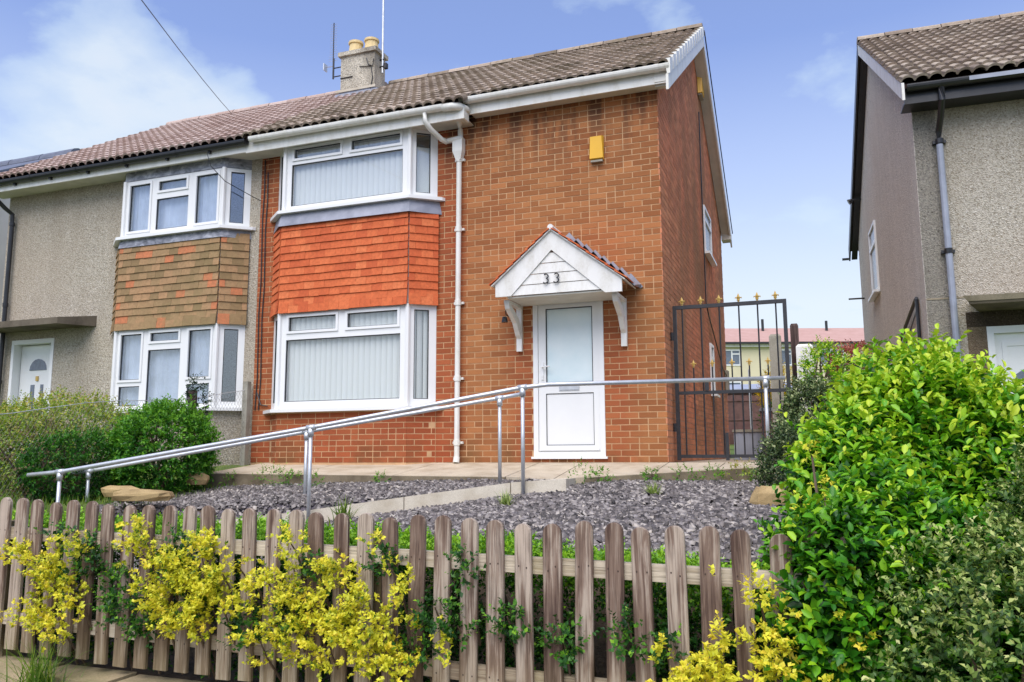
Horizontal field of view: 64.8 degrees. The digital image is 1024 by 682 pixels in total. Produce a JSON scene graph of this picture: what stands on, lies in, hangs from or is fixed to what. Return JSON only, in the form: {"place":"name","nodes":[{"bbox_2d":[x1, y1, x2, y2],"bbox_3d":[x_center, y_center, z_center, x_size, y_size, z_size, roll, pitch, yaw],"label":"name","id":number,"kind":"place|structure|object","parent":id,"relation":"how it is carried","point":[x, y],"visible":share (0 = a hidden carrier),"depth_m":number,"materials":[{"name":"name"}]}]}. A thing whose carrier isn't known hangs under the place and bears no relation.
{"place":"outdoors","nodes":[
{"label":"outdoors","id":0,"kind":"place"},
{"bbox_2d":[4,445,761,681],"bbox_3d":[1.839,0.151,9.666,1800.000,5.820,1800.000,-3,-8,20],"label":"ground","id":1,"kind":"structure","parent":0,"point":[600,651],"depth_m":4.20,"materials":[{"name":"soil"}]},
{"bbox_2d":[0,148,79,315],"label":"pale house","id":2,"kind":"structure","parent":1,"relation":"on","point":[6,165],"depth_m":18.16,"materials":[{"name":"paint"}]},
{"bbox_2d":[0,528,97,665],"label":"golden euonymus","id":3,"kind":"object","parent":1,"relation":"on","point":[46,577],"visible":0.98,"depth_m":4.21,"materials":[{"name":"yellow plant"}]},
{"bbox_2d":[11,424,138,502],"bbox_3d":[-4.990,1.496,9.315,0.869,1.070,1.667,-3,-8,20],"label":"dark shrub","id":4,"kind":"object","parent":1,"relation":"on","point":[96,437],"visible":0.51,"depth_m":8.98,"materials":[{"name":"green plant"}]},
{"bbox_2d":[0,384,162,493],"bbox_3d":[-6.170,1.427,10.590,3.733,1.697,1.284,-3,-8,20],"label":"olive hedge","id":5,"kind":"object","parent":1,"relation":"on","point":[50,399],"visible":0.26,"depth_m":10.30,"materials":[{"name":"green plant"}]},
{"bbox_2d":[0,655,202,681],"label":"retaining wall","id":6,"kind":"structure","parent":1,"relation":"on","point":[94,674],"depth_m":4.17,"materials":[{"name":"concrete"}]},
{"bbox_2d":[0,653,87,681],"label":"grass tuft","id":7,"kind":"object","parent":6,"relation":"on","point":[63,679],"visible":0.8,"depth_m":4.02,"materials":[{"name":"green plant"}]},
{"bbox_2d":[0,631,97,681],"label":"grass tuft","id":8,"kind":"object","parent":6,"relation":"on","point":[34,668],"visible":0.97,"depth_m":4.02,"materials":[{"name":"green plant"}]},
{"bbox_2d":[0,497,866,681],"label":"picket fence","id":9,"kind":"object","parent":6,"relation":"on","point":[675,573],"visible":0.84,"depth_m":3.59,"materials":[{"name":"brown wood"}]},
{"bbox_2d":[0,483,236,560],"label":"grass","id":10,"kind":"structure","parent":1,"relation":"on","point":[87,499],"depth_m":8.91,"materials":[{"name":"green plant"}]},
{"bbox_2d":[101,485,138,496],"bbox_3d":[-4.279,1.649,8.846,0.560,0.133,0.168,-3,-8,20],"label":"stone","id":11,"kind":"object","parent":10,"relation":"on","point":[107,491],"visible":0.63,"depth_m":8.81,"materials":[{"name":"beige stone"}]},
{"bbox_2d":[186,472,209,484],"bbox_3d":[-3.772,1.652,9.688,0.262,0.152,0.241,3,-9,-21],"label":"stone","id":12,"kind":"object","parent":10,"relation":"on","point":[203,479],"visible":0.8,"depth_m":9.60,"materials":[{"name":"beige stone"}]},
{"bbox_2d":[0,381,250,501],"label":"chain link fence","id":13,"kind":"object","parent":1,"relation":"on","point":[245,421],"visible":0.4,"depth_m":10.70,"materials":[{"name":"grey metal"}]},
{"bbox_2d":[183,371,213,420],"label":"ivy clump","id":14,"kind":"object","parent":13,"relation":"attached to","point":[206,401],"visible":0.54,"depth_m":10.70,"materials":[{"name":"green plant"}]},
{"bbox_2d":[96,393,225,492],"bbox_3d":[-4.222,1.356,9.793,1.390,1.461,1.531,-3,-8,20],"label":"green shrub","id":15,"kind":"object","parent":1,"relation":"on","point":[165,412],"visible":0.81,"depth_m":9.47,"materials":[{"name":"green plant"}]},
{"bbox_2d":[111,513,262,680],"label":"golden euonymus","id":16,"kind":"object","parent":1,"relation":"on","point":[210,588],"visible":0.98,"depth_m":3.90,"materials":[{"name":"yellow plant"}]},
{"bbox_2d":[0,82,387,466],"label":"rendered house","id":17,"kind":"structure","parent":1,"relation":"on","point":[131,267],"depth_m":12.61,"materials":[{"name":"concrete"}]},
{"bbox_2d":[14,345,50,459],"bbox_3d":[-7.864,1.156,13.316,0.810,2.190,0.060,-3,-8,20],"label":"door","id":18,"kind":"structure","parent":17,"relation":"in","point":[35,361],"depth_m":13.42,"materials":[{"name":"white plastic"}]},
{"bbox_2d":[105,323,244,413],"bbox_3d":[-5.152,0.437,12.094,2.750,1.269,0.395,-3,-8,20],"label":"window frame","id":19,"kind":"structure","parent":17,"relation":"in","point":[152,363],"depth_m":12.06,"materials":[{"name":"white plastic"}]},
{"bbox_2d":[113,167,255,247],"bbox_3d":[-5.164,-2.066,12.445,2.750,0.954,0.395,-3,-8,20],"label":"window frame","id":20,"kind":"structure","parent":17,"relation":"in","point":[201,200],"depth_m":12.35,"materials":[{"name":"white plastic"}]},
{"bbox_2d":[141,0,231,113],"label":"overhead wire","id":21,"kind":"object","parent":17,"relation":"attached to","point":[181,52],"visible":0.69,"depth_m":10.72,"materials":[{"name":"black plastic"}]},
{"bbox_2d":[207,154,260,200],"bbox_3d":[-4.135,-2.443,11.991,0.811,0.707,0.055,1,-8,-10],"label":"phone cable","id":22,"kind":"object","parent":17,"relation":"hanging from","point":[229,183],"visible":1,"depth_m":11.96,"materials":[{"name":"black plastic"}]},
{"bbox_2d":[218,470,235,485],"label":"weed","id":23,"kind":"object","parent":1,"relation":"on","point":[228,475],"visible":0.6,"depth_m":10.11,"materials":[{"name":"green plant"}]},
{"bbox_2d":[63,392,519,501],"bbox_3d":[-2.494,1.274,8.838,5.202,1.366,0.132,-1,-8,6],"label":"handrail","id":24,"kind":"object","parent":1,"relation":"on","point":[498,399],"visible":0.75,"depth_m":8.78,"materials":[{"name":"metal"}]},
{"bbox_2d":[209,519,453,681],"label":"golden euonymus","id":25,"kind":"object","parent":1,"relation":"on","point":[348,635],"visible":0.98,"depth_m":3.60,"materials":[{"name":"yellow plant"}]},
{"bbox_2d":[113,479,568,549],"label":"ramp kerb","id":26,"kind":"structure","parent":1,"relation":"on","point":[429,500],"depth_m":7.80,"materials":[{"name":"concrete"}]},
{"bbox_2d":[34,513,688,681],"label":"hedge spray","id":27,"kind":"object","parent":1,"relation":"on","point":[564,659],"visible":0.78,"depth_m":3.56,"materials":[{"name":"green plant"}]},
{"bbox_2d":[12,506,772,681],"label":"box hedge","id":28,"kind":"object","parent":1,"relation":"on","point":[660,606],"visible":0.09,"depth_m":3.69,"materials":[{"name":"plant"}]},
{"bbox_2d":[26,375,785,518],"bbox_3d":[-1.119,1.240,8.039,7.885,1.799,0.626,0,-8,1],"label":"handrail","id":29,"kind":"object","parent":1,"relation":"on","point":[522,389],"visible":0.84,"depth_m":7.96,"materials":[{"name":"metal"}]},
{"bbox_2d":[23,478,791,588],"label":"gravel","id":30,"kind":"structure","parent":1,"relation":"on","point":[726,509],"depth_m":6.72,"materials":[{"name":"grey gravel"}]},
{"bbox_2d":[111,489,174,500],"bbox_3d":[-3.861,1.609,8.431,0.750,0.121,0.321,-3,-8,20],"label":"stone","id":31,"kind":"object","parent":30,"relation":"on","point":[139,495],"visible":1,"depth_m":8.30,"materials":[{"name":"beige stone"}]},
{"bbox_2d":[251,462,287,485],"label":"weed","id":32,"kind":"object","parent":30,"relation":"on","point":[274,471],"visible":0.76,"depth_m":9.81,"materials":[{"name":"green plant"}]},
{"bbox_2d":[277,469,301,485],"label":"weed","id":33,"kind":"object","parent":30,"relation":"on","point":[289,472],"visible":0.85,"depth_m":9.76,"materials":[{"name":"green plant"}]},
{"bbox_2d":[298,470,324,486],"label":"weed","id":34,"kind":"object","parent":30,"relation":"on","point":[315,481],"visible":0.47,"depth_m":9.32,"materials":[{"name":"green plant"}]},
{"bbox_2d":[323,494,364,523],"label":"daylily","id":35,"kind":"object","parent":30,"relation":"on","point":[343,508],"visible":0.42,"depth_m":7.10,"materials":[{"name":"green plant"}]},
{"bbox_2d":[372,469,390,481],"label":"weed","id":36,"kind":"object","parent":30,"relation":"on","point":[376,477],"visible":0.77,"depth_m":9.33,"materials":[{"name":"green plant"}]},
{"bbox_2d":[494,491,518,504],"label":"striped grass","id":37,"kind":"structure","parent":30,"relation":"on","point":[507,499],"depth_m":6.81,"materials":[{"name":"green plant"}]},
{"bbox_2d":[567,456,591,483],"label":"weed","id":38,"kind":"object","parent":30,"relation":"on","point":[585,477],"visible":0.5,"depth_m":8.51,"materials":[{"name":"green plant"}]},
{"bbox_2d":[589,465,618,481],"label":"weed","id":39,"kind":"object","parent":30,"relation":"on","point":[595,472],"visible":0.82,"depth_m":8.47,"materials":[{"name":"green plant"}]},
{"bbox_2d":[634,480,662,494],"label":"striped grass","id":40,"kind":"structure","parent":30,"relation":"on","point":[654,489],"depth_m":6.98,"materials":[{"name":"green plant"}]},
{"bbox_2d":[639,466,664,480],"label":"weed","id":41,"kind":"object","parent":30,"relation":"on","point":[644,473],"visible":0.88,"depth_m":8.35,"materials":[{"name":"green plant"}]},
{"bbox_2d":[749,485,785,505],"bbox_3d":[1.960,1.211,6.141,0.307,0.222,0.240,-3,-8,20],"label":"stone","id":42,"kind":"object","parent":30,"relation":"on","point":[763,495],"visible":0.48,"depth_m":6.06,"materials":[{"name":"beige stone"}]},
{"bbox_2d":[203,468,761,487],"bbox_3d":[-0.724,1.589,9.165,6.827,0.302,0.222,-3,-8,18],"label":"path edge","id":43,"kind":"object","parent":1,"relation":"on","point":[241,479],"visible":0.33,"depth_m":9.35,"materials":[{"name":"concrete"}]},
{"bbox_2d":[671,462,699,480],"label":"weed","id":44,"kind":"object","parent":43,"relation":"on","point":[688,472],"visible":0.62,"depth_m":8.26,"materials":[{"name":"green plant"}]},
{"bbox_2d":[699,463,726,479],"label":"weed","id":45,"kind":"object","parent":43,"relation":"on","point":[720,471],"visible":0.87,"depth_m":8.24,"materials":[{"name":"green plant"}]},
{"bbox_2d":[241,23,732,464],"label":"brick house","id":46,"kind":"structure","parent":1,"relation":"on","point":[455,233],"depth_m":10.76,"materials":[{"name":"brick"}]},
{"bbox_2d":[323,23,340,78],"bbox_3d":[-3.472,-5.735,15.918,0.495,1.180,0.120,-3,-8,20],"label":"tv aerial","id":47,"kind":"object","parent":46,"relation":"attached to","point":[325,67],"visible":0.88,"depth_m":15.92,"materials":[{"name":"black metal"}]},
{"bbox_2d":[263,303,438,413],"bbox_3d":[-2.272,0.268,11.059,2.840,1.398,0.434,-3,-8,20],"label":"window frame","id":48,"kind":"structure","parent":46,"relation":"in","point":[364,358],"depth_m":10.95,"materials":[{"name":"white plastic"}]},
{"bbox_2d":[270,128,444,222],"bbox_3d":[-2.291,-2.346,11.407,2.840,1.013,0.395,-3,-8,20],"label":"window frame","id":49,"kind":"structure","parent":46,"relation":"in","point":[388,166],"depth_m":11.32,"materials":[{"name":"white plastic"}]},
{"bbox_2d":[380,0,387,73],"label":"aerial pole","id":50,"kind":"object","parent":46,"relation":"attached to","point":[383,66],"visible":1,"depth_m":15.52,"materials":[{"name":"metal"}]},
{"bbox_2d":[538,301,600,450],"bbox_3d":[0.700,0.419,10.048,0.785,1.887,0.114,-3,-8,20],"label":"door","id":51,"kind":"structure","parent":46,"relation":"in","point":[568,342],"depth_m":10.07,"materials":[{"name":"white plastic"}]},
{"bbox_2d":[590,135,603,162],"bbox_3d":[1.075,-2.447,10.268,0.175,0.350,0.067,-3,-8,20],"label":"alarm box","id":52,"kind":"object","parent":46,"relation":"attached to","point":[596,149],"visible":1,"depth_m":10.24,"materials":[{"name":"yellow plastic"}]},
{"bbox_2d":[697,77,703,100],"bbox_3d":[3.374,-4.509,14.420,0.077,0.325,0.300,-3,-8,20],"label":"alarm box","id":53,"kind":"object","parent":46,"relation":"attached to","point":[700,88],"visible":1,"depth_m":14.30,"materials":[{"name":"yellow plastic"}]},
{"bbox_2d":[703,205,716,266],"bbox_3d":[3.554,-1.889,14.529,0.120,0.885,1.100,-3,-8,20],"label":"side window","id":54,"kind":"structure","parent":46,"relation":"in","point":[706,218],"depth_m":14.49,"materials":[{"name":"white plastic"}]},
{"bbox_2d":[709,343,719,397],"bbox_3d":[3.538,0.517,14.121,0.120,0.925,0.550,-3,-8,20],"label":"side window","id":55,"kind":"structure","parent":46,"relation":"in","point":[711,346],"depth_m":14.02,"materials":[{"name":"white plastic"}]},
{"bbox_2d":[670,291,791,459],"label":"iron gate","id":56,"kind":"structure","parent":46,"relation":"attached to","point":[727,455],"depth_m":9.76,"materials":[{"name":"black metal"}]},
{"bbox_2d":[538,478,575,484],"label":"ramp","id":57,"kind":"structure","parent":1,"relation":"on","point":[572,481],"depth_m":8.34,"materials":[{"name":"concrete"}]},
{"bbox_2d":[722,457,752,480],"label":"weed","id":58,"kind":"object","parent":1,"relation":"on","point":[737,464],"visible":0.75,"depth_m":8.18,"materials":[{"name":"green plant"}]},
{"bbox_2d":[748,369,752,428],"bbox_3d":[5.293,1.602,17.863,0.052,1.950,0.052,-8,-11,42],"label":"clothes pole","id":59,"kind":"object","parent":1,"relation":"on","point":[749,400],"visible":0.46,"depth_m":17.89,"materials":[{"name":"grey metal"}]},
{"bbox_2d":[743,464,765,480],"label":"weed","id":60,"kind":"object","parent":1,"relation":"on","point":[752,471],"visible":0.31,"depth_m":8.11,"materials":[{"name":"green plant"}]},
{"bbox_2d":[728,383,791,444],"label":"garden shed","id":61,"kind":"structure","parent":1,"relation":"on","point":[737,387],"depth_m":29.06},
{"bbox_2d":[645,562,880,681],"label":"golden euonymus","id":62,"kind":"object","parent":1,"relation":"on","point":[706,672],"visible":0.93,"depth_m":2.98,"materials":[{"name":"yellow plant"}]},
{"bbox_2d":[727,394,828,421],"bbox_3d":[8.383,2.373,27.146,5.200,1.170,0.050,-3,-8,20],"label":"garden fence","id":63,"kind":"object","parent":1,"relation":"on","point":[738,404],"visible":0.09,"depth_m":27.36,"materials":[{"name":"brown wood"}]},
{"bbox_2d":[748,407,817,497],"bbox_3d":[2.356,1.036,6.598,0.792,1.009,1.010,-3,-8,20],"label":"pittosporum shrub","id":64,"kind":"object","parent":1,"relation":"on","point":[783,430],"visible":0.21,"depth_m":6.52,"materials":[{"name":"green plant"}]},
{"bbox_2d":[790,323,798,420],"bbox_3d":[3.636,0.696,10.263,0.100,1.850,0.100,-3,-8,20],"label":"timber post","id":65,"kind":"object","parent":1,"relation":"on","point":[794,334],"visible":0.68,"depth_m":10.31,"materials":[{"name":"wood"}]},
{"bbox_2d":[725,319,864,389],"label":"background house","id":66,"kind":"structure","parent":1,"relation":"on","point":[749,344],"depth_m":61.73,"materials":[{"name":"yellow paint"}]},
{"bbox_2d":[726,349,739,365],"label":"window","id":67,"kind":"structure","parent":66,"relation":"in","point":[734,354],"depth_m":61.65,"materials":[{"name":"white plastic"}]},
{"bbox_2d":[729,381,740,384],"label":"window","id":68,"kind":"structure","parent":66,"relation":"in","point":[734,382],"depth_m":61.37,"materials":[{"name":"white plastic"}]},
{"bbox_2d":[782,349,791,365],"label":"window","id":69,"kind":"structure","parent":66,"relation":"in","point":[783,350],"depth_m":61.67,"materials":[{"name":"white plastic"}]},
{"bbox_2d":[819,349,844,364],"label":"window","id":70,"kind":"structure","parent":66,"relation":"in","point":[823,358],"depth_m":61.67,"materials":[{"name":"white plastic"}]},
{"bbox_2d":[767,372,842,481],"bbox_3d":[2.807,0.974,7.527,0.892,1.405,1.033,-3,-8,20],"label":"pittosporum shrub","id":71,"kind":"object","parent":1,"relation":"on","point":[808,393],"visible":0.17,"depth_m":7.48,"materials":[{"name":"green plant"}]},
{"bbox_2d":[796,335,850,407],"bbox_3d":[3.609,0.378,9.198,0.736,0.929,0.791,-3,-8,20],"label":"lime shrub","id":72,"kind":"object","parent":1,"relation":"on","point":[838,361],"visible":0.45,"depth_m":9.14,"materials":[{"name":"green plant"}]},
{"bbox_2d":[790,440,905,550],"bbox_3d":[1.463,0.839,3.252,0.730,0.891,0.411,-3,-8,20],"label":"golden euonymus","id":73,"kind":"object","parent":1,"relation":"on","point":[806,446],"visible":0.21,"depth_m":3.44,"materials":[{"name":"green plant"}]},
{"bbox_2d":[825,339,882,379],"bbox_3d":[4.186,0.323,9.853,0.726,0.737,0.820,-3,-8,20],"label":"red tipped shrub","id":74,"kind":"object","parent":1,"relation":"on","point":[849,349],"visible":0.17,"depth_m":9.79,"materials":[{"name":"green plant"}]},
{"bbox_2d":[859,338,897,376],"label":"rhododendron shoot","id":75,"kind":"object","parent":1,"relation":"on","point":[880,342],"visible":0.06,"depth_m":5.04,"materials":[{"name":"green plant"}]},
{"bbox_2d":[753,323,1023,681],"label":"privet bush","id":76,"kind":"object","parent":1,"relation":"on","point":[904,447],"visible":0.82,"depth_m":3.35,"materials":[{"name":"green plant"}]},
{"bbox_2d":[842,11,1023,426],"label":"grey house","id":77,"kind":"structure","parent":1,"relation":"on","point":[935,201],"depth_m":9.69,"materials":[{"name":"paint"}]},
{"bbox_2d":[868,220,879,301],"bbox_3d":[6.381,-1.401,14.285,0.120,1.265,1.050,-3,-8,18],"label":"side window","id":78,"kind":"structure","parent":77,"relation":"in","point":[872,239],"depth_m":14.25,"materials":[{"name":"white plastic"}]},
{"bbox_2d":[994,333,1023,426],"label":"door","id":79,"kind":"structure","parent":77,"relation":"in","point":[1009,347],"depth_m":9.25,"materials":[{"name":"white plastic"}]},
{"bbox_2d":[854,505,1023,681],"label":"variegated shrub","id":80,"kind":"object","parent":1,"relation":"on","point":[972,644],"visible":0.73,"depth_m":2.67,"materials":[{"name":"green plant"}]},
{"bbox_2d":[977,436,1023,662],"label":"variegated shrub","id":81,"kind":"object","parent":1,"relation":"on","point":[1009,499],"visible":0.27,"depth_m":3.07,"materials":[{"name":"green plant"}]},
{"bbox_2d":[211,458,776,483],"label":"path","id":82,"kind":"structure","parent":0,"point":[512,471],"depth_m":9.54,"materials":[{"name":"concrete"}]},
{"bbox_2d":[732,429,763,459],"bbox_3d":[3.742,1.637,12.732,0.460,0.470,0.460,-3,-8,20],"label":"storage box","id":83,"kind":"object","parent":82,"relation":"on","point":[757,434],"visible":0.53,"depth_m":12.55,"materials":[{"name":"grey plastic"}]},
{"bbox_2d":[759,408,772,453],"bbox_3d":[3.979,1.357,12.143,0.460,0.740,0.560,-3,-8,20],"label":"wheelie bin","id":84,"kind":"object","parent":82,"relation":"on","point":[760,410],"visible":0.21,"depth_m":11.98,"materials":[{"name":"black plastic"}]},
{"bbox_2d":[753,360,792,407],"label":"forsythia bush","id":85,"kind":"object","parent":82,"relation":"on","point":[759,394],"visible":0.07,"depth_m":14.46,"materials":[{"name":"yellow plant"}]},
{"bbox_2d":[755,392,794,441],"bbox_3d":[4.583,1.357,13.439,1.062,1.098,0.900,-3,-8,20],"label":"dark shrub","id":86,"kind":"object","parent":82,"relation":"on","point":[763,407],"visible":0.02,"depth_m":13.56,"materials":[{"name":"green plant"}]},
{"bbox_2d":[769,334,783,433],"bbox_3d":[3.489,0.786,10.575,0.150,1.760,0.120,-3,-8,20],"label":"concrete post","id":87,"kind":"object","parent":82,"relation":"on","point":[773,364],"visible":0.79,"depth_m":10.58,"materials":[{"name":"grey concrete"}]},
{"bbox_2d":[796,344,815,417],"bbox_3d":[3.688,0.815,10.066,0.200,1.560,0.100,-3,-8,20],"label":"white post","id":88,"kind":"object","parent":82,"relation":"on","point":[799,348],"visible":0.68,"depth_m":10.11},
{"bbox_2d":[827,348,890,385],"bbox_3d":[3.975,0.602,8.929,1.024,1.052,0.950,-3,-8,20],"label":"dark shrub","id":89,"kind":"object","parent":82,"relation":"on","point":[843,367],"visible":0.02,"depth_m":8.92,"materials":[{"name":"green plant"}]},
{"bbox_2d":[0,0,1023,328],"label":"sky","id":90,"kind":"structure","parent":0,"point":[80,74],"materials":[{"name":"blue"}]},
{"bbox_2d":[729,422,761,434],"bbox_3d":[6.543,2.743,23.170,1.250,0.850,0.420,-3,-8,20],"label":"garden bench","id":91,"kind":"object","parent":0,"point":[738,425],"visible":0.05,"depth_m":23.35,"materials":[{"name":"brown wood"}]}
]}

